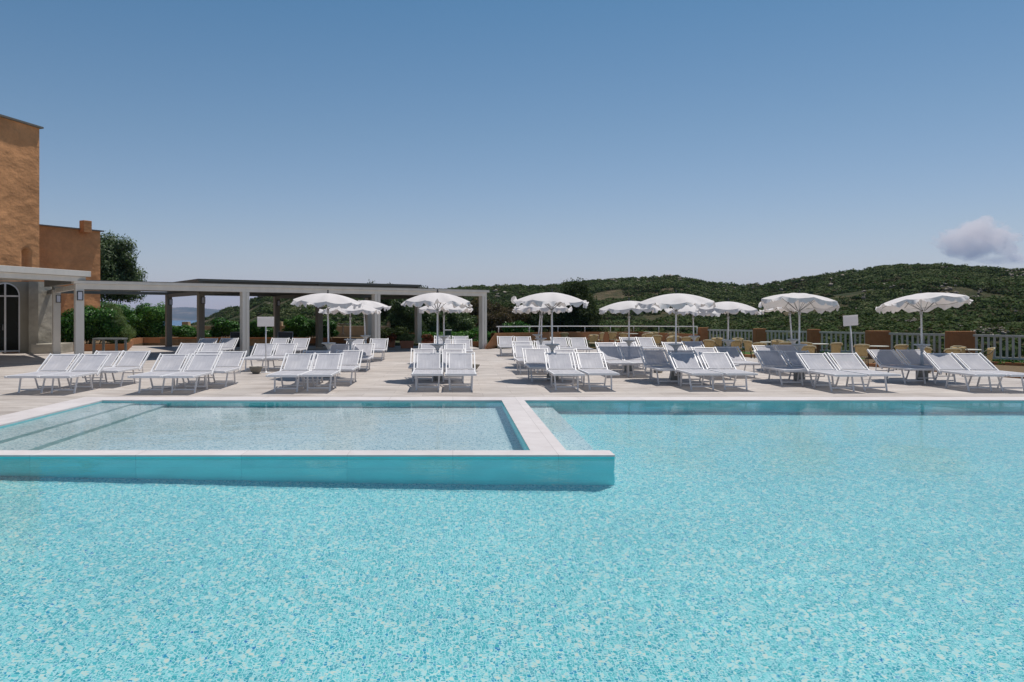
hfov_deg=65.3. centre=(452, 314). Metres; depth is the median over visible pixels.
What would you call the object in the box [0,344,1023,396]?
pool deck
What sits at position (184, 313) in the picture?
coast
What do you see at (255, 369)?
planter bowl
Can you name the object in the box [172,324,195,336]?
planter shrub
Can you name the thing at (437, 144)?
sky
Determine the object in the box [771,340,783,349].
cane chair
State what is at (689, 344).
sun lounger
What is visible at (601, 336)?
cane chair
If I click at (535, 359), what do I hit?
sun lounger
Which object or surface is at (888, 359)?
sun lounger
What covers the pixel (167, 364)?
sun lounger
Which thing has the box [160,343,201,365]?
sun lounger
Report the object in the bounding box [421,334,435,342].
terracotta planter
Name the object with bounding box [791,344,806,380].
parasol table
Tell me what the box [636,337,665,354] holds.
sun lounger
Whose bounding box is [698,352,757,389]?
sun lounger
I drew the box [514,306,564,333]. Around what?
parasol
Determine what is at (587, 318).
juniper tree
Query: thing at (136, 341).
planter wall
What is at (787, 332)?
baluster fence
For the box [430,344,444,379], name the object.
parasol table
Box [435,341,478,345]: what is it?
planter wall
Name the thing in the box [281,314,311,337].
planter shrub
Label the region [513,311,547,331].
juniper tree
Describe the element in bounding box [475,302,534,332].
dry bush
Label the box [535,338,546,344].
parasol table
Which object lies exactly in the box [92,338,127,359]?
slatted table
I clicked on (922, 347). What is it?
parasol table
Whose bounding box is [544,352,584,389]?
sun lounger
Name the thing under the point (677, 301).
parasol
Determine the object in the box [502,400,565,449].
side wall coping
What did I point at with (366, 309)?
parasol
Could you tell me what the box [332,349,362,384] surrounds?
sun lounger
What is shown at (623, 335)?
cane chair
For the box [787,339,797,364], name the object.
parasol table
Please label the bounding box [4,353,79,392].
sun lounger
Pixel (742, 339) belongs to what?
cane chair
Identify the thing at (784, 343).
cane chair
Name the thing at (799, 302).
parasol
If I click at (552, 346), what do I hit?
parasol table
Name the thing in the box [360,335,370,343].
parasol table
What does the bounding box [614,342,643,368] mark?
sun lounger
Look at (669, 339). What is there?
cane chair
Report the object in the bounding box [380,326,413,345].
dark bush
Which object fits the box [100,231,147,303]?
holm oak
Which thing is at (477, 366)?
planter bowl
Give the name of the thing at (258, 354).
sun lounger
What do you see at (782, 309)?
parasol
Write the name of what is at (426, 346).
sun lounger
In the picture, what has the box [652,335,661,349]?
cane chair
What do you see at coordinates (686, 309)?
parasol
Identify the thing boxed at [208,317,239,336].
planter shrub
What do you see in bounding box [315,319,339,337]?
planter shrub
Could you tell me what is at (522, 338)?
sun lounger
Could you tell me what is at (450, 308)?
parasol
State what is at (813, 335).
fence pillar
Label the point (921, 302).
parasol
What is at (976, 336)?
baluster fence
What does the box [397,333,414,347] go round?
terracotta planter
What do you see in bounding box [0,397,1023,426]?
pool coping
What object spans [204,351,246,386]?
sun lounger
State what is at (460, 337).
sun lounger
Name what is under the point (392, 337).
terracotta planter
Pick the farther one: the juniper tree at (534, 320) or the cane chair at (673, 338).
the juniper tree at (534, 320)
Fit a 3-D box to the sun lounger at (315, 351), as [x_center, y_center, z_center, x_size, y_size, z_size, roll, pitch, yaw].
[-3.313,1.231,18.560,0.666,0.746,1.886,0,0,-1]
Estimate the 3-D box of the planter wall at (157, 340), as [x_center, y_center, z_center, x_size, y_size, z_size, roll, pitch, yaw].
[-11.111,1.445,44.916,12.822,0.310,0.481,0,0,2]
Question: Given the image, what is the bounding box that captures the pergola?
[47,279,488,361]
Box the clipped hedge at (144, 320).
[100,299,164,337]
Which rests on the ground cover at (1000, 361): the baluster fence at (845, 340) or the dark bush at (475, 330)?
the baluster fence at (845, 340)
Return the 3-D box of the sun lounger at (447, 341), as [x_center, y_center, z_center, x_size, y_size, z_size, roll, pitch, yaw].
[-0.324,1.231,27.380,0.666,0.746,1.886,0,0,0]
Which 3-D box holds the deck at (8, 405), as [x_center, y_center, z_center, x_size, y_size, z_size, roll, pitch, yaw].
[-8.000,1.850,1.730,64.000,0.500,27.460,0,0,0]
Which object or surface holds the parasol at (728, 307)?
on the parasol table at (727, 342)
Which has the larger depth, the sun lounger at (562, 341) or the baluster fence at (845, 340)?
the baluster fence at (845, 340)
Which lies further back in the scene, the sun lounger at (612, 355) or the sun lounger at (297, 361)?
the sun lounger at (612, 355)
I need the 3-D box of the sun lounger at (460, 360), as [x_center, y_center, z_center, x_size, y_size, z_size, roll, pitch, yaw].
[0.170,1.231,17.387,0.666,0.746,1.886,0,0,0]
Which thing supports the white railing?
on the terrace wall at (492, 344)
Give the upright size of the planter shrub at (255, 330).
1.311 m
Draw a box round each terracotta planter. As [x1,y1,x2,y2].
[386,333,396,346]
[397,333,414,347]
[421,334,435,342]
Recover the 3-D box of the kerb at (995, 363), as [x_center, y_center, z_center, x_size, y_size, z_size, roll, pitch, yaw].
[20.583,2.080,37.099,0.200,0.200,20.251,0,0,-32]
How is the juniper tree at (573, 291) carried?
on the hillside
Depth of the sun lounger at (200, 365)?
17.21 m
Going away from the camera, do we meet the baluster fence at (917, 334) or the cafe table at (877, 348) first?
the cafe table at (877, 348)
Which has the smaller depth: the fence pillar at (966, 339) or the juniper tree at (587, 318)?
the fence pillar at (966, 339)
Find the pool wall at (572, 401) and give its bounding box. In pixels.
[102,401,1023,401]
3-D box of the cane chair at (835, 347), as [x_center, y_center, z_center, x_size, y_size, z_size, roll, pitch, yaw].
[14.297,1.478,29.863,0.568,0.907,0.500,0,0,-11]
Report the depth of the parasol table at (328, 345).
20.34 m
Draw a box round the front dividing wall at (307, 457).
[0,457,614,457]
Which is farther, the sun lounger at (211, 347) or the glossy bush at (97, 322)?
the glossy bush at (97, 322)
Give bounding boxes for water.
[0,401,1023,681]
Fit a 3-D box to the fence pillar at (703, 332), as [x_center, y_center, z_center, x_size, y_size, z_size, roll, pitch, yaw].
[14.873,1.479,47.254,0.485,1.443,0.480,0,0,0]
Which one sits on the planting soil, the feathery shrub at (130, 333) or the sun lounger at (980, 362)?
the feathery shrub at (130, 333)
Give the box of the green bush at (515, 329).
[502,320,533,332]
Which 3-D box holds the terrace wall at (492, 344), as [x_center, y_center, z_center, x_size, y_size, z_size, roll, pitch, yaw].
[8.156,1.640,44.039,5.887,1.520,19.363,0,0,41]
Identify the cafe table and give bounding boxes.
[813,343,827,352]
[870,345,888,362]
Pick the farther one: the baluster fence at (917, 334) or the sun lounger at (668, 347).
the baluster fence at (917, 334)
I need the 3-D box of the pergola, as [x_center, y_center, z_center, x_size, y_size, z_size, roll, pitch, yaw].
[-8.821,0.000,37.032,18.649,3.200,12.080,0,0,-37]
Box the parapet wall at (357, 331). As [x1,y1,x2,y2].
[161,326,389,343]
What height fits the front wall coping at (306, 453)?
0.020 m
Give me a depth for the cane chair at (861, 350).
27.95 m
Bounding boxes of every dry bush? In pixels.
[467,296,494,328]
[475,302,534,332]
[493,301,523,312]
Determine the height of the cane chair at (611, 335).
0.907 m
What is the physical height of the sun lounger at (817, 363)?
0.746 m
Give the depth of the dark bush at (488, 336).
43.15 m
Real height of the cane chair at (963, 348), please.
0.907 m
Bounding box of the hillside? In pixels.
[205,271,1023,360]
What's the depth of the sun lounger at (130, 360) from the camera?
18.74 m
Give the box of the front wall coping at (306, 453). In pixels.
[0,450,614,456]
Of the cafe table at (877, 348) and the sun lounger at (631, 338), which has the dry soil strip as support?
the cafe table at (877, 348)
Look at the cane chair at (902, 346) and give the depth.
27.73 m
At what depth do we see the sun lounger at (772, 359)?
18.99 m
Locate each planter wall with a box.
[73,344,127,350]
[127,338,142,349]
[143,337,368,342]
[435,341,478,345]
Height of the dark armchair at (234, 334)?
0.930 m
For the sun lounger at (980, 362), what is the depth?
17.63 m
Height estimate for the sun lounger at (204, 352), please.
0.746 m
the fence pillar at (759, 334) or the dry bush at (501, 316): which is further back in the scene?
the dry bush at (501, 316)
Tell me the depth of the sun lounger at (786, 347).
23.12 m
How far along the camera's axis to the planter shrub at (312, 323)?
46.02 m
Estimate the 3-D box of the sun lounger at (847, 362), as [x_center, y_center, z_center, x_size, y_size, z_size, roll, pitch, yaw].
[8.878,1.231,17.266,0.666,0.746,1.886,0,0,0]
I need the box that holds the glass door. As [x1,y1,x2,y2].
[0,283,19,352]
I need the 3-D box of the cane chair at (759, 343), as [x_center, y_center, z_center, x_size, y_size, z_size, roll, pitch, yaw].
[11.474,1.478,29.863,0.568,0.907,0.500,0,0,6]
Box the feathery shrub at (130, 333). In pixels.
[101,302,136,343]
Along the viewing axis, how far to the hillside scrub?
178.92 m
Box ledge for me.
[413,333,490,341]
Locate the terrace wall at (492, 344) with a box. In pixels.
[485,332,699,348]
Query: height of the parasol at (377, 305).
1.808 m
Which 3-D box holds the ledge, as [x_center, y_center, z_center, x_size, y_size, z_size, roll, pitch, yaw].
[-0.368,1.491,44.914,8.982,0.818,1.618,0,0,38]
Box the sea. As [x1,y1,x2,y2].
[172,320,196,325]
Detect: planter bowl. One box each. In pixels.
[249,366,262,373]
[468,364,479,369]
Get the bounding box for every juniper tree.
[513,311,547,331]
[542,312,568,331]
[550,277,597,331]
[573,306,605,331]
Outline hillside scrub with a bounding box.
[190,262,1023,356]
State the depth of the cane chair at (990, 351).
25.14 m
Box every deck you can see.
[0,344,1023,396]
[0,397,81,415]
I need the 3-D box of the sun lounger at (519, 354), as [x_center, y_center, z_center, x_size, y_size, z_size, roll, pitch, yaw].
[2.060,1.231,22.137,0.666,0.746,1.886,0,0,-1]
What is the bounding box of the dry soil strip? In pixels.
[858,359,1023,372]
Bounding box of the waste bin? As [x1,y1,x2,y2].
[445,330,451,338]
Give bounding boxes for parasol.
[291,290,363,342]
[319,303,380,338]
[360,298,390,340]
[401,289,471,343]
[419,303,472,335]
[511,289,588,343]
[512,304,571,343]
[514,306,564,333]
[599,298,661,339]
[635,290,717,343]
[664,305,720,335]
[694,298,760,339]
[758,290,839,343]
[759,307,793,343]
[875,290,972,343]
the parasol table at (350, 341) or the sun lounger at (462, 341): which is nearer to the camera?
the parasol table at (350, 341)
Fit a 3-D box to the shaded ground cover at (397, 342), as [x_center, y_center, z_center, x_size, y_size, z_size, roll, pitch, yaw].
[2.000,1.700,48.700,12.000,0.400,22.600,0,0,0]
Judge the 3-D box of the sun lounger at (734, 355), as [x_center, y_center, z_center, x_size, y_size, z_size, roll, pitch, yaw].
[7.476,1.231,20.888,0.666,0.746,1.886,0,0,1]
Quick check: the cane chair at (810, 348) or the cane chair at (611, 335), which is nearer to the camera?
the cane chair at (810, 348)
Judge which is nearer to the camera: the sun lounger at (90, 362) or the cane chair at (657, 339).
the sun lounger at (90, 362)
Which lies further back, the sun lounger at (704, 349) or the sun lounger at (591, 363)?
the sun lounger at (704, 349)
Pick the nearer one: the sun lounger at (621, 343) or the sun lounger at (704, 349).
the sun lounger at (704, 349)
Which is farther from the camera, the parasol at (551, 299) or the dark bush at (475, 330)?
the dark bush at (475, 330)
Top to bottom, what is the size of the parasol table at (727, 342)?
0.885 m
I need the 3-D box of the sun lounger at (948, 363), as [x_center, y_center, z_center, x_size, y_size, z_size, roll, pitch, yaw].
[11.023,1.231,17.194,0.666,0.746,1.886,0,0,1]
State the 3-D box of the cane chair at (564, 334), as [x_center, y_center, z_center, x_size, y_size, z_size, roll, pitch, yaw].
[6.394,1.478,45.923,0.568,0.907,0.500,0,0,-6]
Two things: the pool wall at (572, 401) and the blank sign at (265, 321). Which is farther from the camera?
the blank sign at (265, 321)
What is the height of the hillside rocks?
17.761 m
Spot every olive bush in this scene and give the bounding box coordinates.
[384,299,414,332]
[414,311,447,331]
[439,312,477,332]
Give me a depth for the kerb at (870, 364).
29.50 m
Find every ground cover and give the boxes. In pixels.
[395,340,598,348]
[716,348,1023,364]
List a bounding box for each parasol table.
[322,342,335,377]
[344,339,355,365]
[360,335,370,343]
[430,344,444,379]
[439,336,448,362]
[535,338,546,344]
[545,344,559,379]
[623,340,635,370]
[668,344,682,380]
[722,340,734,367]
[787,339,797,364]
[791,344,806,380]
[913,344,930,380]
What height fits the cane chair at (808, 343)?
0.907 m
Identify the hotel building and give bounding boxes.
[0,114,103,314]
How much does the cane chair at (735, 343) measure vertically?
0.907 m
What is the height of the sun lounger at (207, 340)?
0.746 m
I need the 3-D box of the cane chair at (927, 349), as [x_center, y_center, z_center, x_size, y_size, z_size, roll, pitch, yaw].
[15.433,1.478,25.784,0.500,0.907,0.568,0,0,-16]
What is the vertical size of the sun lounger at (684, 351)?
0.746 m
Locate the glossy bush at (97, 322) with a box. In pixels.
[61,305,127,343]
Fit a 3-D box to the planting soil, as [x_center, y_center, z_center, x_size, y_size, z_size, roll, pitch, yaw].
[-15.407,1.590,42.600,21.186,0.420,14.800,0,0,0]
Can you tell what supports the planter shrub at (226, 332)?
on the planting soil
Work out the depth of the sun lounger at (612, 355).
21.55 m
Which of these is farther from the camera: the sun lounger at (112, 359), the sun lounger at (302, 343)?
the sun lounger at (302, 343)
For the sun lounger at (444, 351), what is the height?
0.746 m
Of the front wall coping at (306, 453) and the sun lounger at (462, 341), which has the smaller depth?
the front wall coping at (306, 453)
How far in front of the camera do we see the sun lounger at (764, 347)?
22.59 m
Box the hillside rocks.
[267,266,1023,334]
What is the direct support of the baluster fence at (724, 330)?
on the ground cover at (1000, 361)
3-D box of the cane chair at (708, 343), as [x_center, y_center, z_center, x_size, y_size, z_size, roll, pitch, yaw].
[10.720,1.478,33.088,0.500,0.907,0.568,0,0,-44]
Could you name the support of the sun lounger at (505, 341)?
on the pool deck at (390, 373)
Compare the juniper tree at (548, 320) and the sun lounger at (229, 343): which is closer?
the sun lounger at (229, 343)
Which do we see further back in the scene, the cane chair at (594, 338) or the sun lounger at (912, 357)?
the cane chair at (594, 338)
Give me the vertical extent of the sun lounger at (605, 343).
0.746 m
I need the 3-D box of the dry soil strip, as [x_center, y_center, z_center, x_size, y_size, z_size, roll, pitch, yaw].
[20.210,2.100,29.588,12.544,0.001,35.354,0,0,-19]
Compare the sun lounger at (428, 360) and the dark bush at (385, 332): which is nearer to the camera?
the sun lounger at (428, 360)
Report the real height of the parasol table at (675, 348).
0.885 m
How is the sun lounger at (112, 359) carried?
on the pool deck at (390, 373)
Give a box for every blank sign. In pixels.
[257,317,273,372]
[843,315,857,352]
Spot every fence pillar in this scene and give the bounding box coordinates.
[698,327,707,346]
[753,328,765,342]
[807,329,820,351]
[865,331,890,355]
[945,331,974,352]
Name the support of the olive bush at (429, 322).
on the shaded ground cover at (397, 342)
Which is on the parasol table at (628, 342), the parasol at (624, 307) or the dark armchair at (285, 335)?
the parasol at (624, 307)
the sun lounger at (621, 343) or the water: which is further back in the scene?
the sun lounger at (621, 343)
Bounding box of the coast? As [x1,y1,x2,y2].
[130,307,218,319]
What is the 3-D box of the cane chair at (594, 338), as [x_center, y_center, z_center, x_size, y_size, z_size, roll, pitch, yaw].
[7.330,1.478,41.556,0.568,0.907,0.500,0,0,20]
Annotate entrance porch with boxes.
[0,265,90,353]
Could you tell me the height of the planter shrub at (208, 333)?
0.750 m
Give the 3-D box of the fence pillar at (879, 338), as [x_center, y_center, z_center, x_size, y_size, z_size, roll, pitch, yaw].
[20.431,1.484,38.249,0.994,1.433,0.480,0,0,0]
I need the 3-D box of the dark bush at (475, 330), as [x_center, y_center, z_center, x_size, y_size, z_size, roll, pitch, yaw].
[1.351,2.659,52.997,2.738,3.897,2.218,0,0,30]
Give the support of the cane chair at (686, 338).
on the pool deck at (390, 373)
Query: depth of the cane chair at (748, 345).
31.97 m
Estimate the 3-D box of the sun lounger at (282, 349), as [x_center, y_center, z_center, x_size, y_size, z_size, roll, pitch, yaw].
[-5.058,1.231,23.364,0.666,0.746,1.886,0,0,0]
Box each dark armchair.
[230,332,239,346]
[275,332,292,351]
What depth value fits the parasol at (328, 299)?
19.90 m
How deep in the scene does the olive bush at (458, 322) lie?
50.53 m
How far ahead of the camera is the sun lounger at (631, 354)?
21.57 m
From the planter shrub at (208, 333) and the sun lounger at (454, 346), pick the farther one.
the planter shrub at (208, 333)
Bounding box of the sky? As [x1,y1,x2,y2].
[0,0,1023,309]
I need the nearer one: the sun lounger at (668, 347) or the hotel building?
the sun lounger at (668, 347)
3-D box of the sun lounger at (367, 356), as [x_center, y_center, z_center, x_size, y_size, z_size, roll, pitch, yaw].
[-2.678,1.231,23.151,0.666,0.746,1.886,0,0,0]
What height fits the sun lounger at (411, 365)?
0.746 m
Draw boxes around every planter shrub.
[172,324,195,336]
[194,330,212,336]
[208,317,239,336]
[223,327,250,335]
[249,320,272,336]
[264,328,272,337]
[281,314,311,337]
[305,320,329,337]
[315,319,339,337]
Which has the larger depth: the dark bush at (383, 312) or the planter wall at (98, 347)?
the dark bush at (383, 312)
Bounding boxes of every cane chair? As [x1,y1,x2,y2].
[560,333,568,340]
[587,334,598,347]
[598,332,603,341]
[608,332,617,341]
[619,333,627,341]
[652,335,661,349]
[659,337,672,352]
[669,335,681,341]
[678,337,691,347]
[703,339,718,350]
[711,337,723,352]
[725,340,741,355]
[729,338,743,353]
[743,340,755,357]
[750,342,766,358]
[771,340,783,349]
[778,342,790,344]
[800,342,812,344]
[801,345,816,352]
[824,342,842,365]
[851,344,869,367]
[891,344,908,369]
[918,347,935,373]
[939,348,961,374]
[950,346,970,352]
[982,347,994,364]
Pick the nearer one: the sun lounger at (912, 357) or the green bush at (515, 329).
the sun lounger at (912, 357)
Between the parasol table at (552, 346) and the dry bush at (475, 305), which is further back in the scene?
the dry bush at (475, 305)
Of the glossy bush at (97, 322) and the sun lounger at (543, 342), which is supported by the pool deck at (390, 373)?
the sun lounger at (543, 342)
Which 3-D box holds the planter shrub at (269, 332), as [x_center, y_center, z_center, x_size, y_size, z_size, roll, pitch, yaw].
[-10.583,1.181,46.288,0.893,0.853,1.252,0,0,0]
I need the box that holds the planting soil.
[72,337,363,345]
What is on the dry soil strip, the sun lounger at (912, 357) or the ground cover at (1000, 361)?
the ground cover at (1000, 361)
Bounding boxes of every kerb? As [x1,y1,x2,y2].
[717,349,1023,365]
[741,354,1023,378]
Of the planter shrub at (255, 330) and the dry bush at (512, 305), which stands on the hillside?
the dry bush at (512, 305)
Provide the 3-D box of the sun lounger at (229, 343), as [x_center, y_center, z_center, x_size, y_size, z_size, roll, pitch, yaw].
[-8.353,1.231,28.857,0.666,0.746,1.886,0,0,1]
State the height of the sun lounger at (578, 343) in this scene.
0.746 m
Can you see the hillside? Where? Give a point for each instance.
(619, 293)
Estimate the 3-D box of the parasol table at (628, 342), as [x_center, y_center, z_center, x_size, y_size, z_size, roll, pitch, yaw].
[5.005,1.157,22.600,0.360,0.885,0.360,0,0,0]
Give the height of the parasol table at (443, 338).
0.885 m
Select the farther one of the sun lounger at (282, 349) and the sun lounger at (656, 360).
the sun lounger at (282, 349)
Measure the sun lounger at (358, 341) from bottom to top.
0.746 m
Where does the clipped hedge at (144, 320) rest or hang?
on the planting soil
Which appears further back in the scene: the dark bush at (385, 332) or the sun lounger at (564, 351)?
the dark bush at (385, 332)
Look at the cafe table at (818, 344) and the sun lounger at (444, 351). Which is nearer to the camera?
the sun lounger at (444, 351)
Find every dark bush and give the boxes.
[363,281,390,325]
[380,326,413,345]
[422,331,478,341]
[468,325,478,332]
[473,331,495,342]
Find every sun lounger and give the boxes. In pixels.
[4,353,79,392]
[37,353,111,392]
[70,350,122,385]
[88,350,150,386]
[127,353,189,392]
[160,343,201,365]
[160,353,221,392]
[176,351,221,386]
[185,343,223,358]
[197,338,217,350]
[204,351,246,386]
[218,338,238,350]
[241,343,276,370]
[264,343,297,370]
[265,353,314,391]
[270,338,289,350]
[286,338,309,359]
[289,350,330,384]
[299,353,343,391]
[330,344,348,365]
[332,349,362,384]
[346,339,364,349]
[350,343,374,370]
[369,338,387,360]
[408,348,435,381]
[411,352,442,389]
[418,343,439,369]
[434,339,452,351]
[439,348,465,381]
[444,343,465,352]
[445,352,476,389]
[452,336,467,343]
[453,339,472,352]
[497,336,514,355]
[512,341,533,363]
[512,344,537,373]
[514,336,531,344]
[522,348,549,381]
[533,341,553,348]
[536,344,559,373]
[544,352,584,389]
[550,337,572,348]
[554,348,582,381]
[568,337,593,355]
[574,352,619,389]
[595,342,622,367]
[597,346,635,376]
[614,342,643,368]
[618,346,652,376]
[619,337,647,348]
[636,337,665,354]
[638,349,679,383]
[661,342,685,361]
[667,352,723,389]
[668,350,719,384]
[681,341,705,361]
[691,347,739,378]
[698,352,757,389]
[714,346,763,376]
[752,345,790,374]
[753,350,806,385]
[773,344,797,358]
[780,350,841,385]
[796,353,867,391]
[827,352,900,390]
[867,349,936,383]
[896,349,955,383]
[923,352,1007,390]
[951,353,1023,391]
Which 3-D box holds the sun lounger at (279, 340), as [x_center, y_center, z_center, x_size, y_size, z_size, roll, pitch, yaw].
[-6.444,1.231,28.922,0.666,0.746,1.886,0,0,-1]
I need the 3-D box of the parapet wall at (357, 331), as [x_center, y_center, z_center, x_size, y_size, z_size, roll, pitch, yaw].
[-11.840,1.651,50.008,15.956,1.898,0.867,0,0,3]
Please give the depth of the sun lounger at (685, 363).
17.95 m
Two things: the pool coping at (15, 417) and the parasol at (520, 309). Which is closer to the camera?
the pool coping at (15, 417)
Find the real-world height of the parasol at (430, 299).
1.848 m
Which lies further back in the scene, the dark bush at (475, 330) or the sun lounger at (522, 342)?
the dark bush at (475, 330)
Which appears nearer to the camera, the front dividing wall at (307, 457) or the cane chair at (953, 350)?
the front dividing wall at (307, 457)
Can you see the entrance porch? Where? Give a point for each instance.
(25, 317)
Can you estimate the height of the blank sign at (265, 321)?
1.544 m
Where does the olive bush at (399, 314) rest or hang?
on the shaded ground cover at (397, 342)
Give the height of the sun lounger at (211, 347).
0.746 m
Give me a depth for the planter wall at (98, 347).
35.09 m
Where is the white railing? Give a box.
[496,326,696,333]
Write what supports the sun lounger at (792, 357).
on the pool deck at (390, 373)
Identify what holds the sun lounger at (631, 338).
on the pool deck at (390, 373)
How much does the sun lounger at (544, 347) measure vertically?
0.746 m
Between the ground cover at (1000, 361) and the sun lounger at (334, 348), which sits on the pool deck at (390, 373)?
the sun lounger at (334, 348)
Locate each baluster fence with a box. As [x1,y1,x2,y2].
[708,329,752,348]
[765,330,806,344]
[819,331,864,352]
[889,333,944,353]
[973,334,1023,359]
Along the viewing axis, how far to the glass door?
33.32 m
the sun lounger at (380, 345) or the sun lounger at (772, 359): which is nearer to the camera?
the sun lounger at (772, 359)
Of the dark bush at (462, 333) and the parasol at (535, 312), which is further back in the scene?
the dark bush at (462, 333)
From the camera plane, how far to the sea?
5482.09 m
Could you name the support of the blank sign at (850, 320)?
on the pool deck at (390, 373)
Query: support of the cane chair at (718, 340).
on the pool deck at (390, 373)

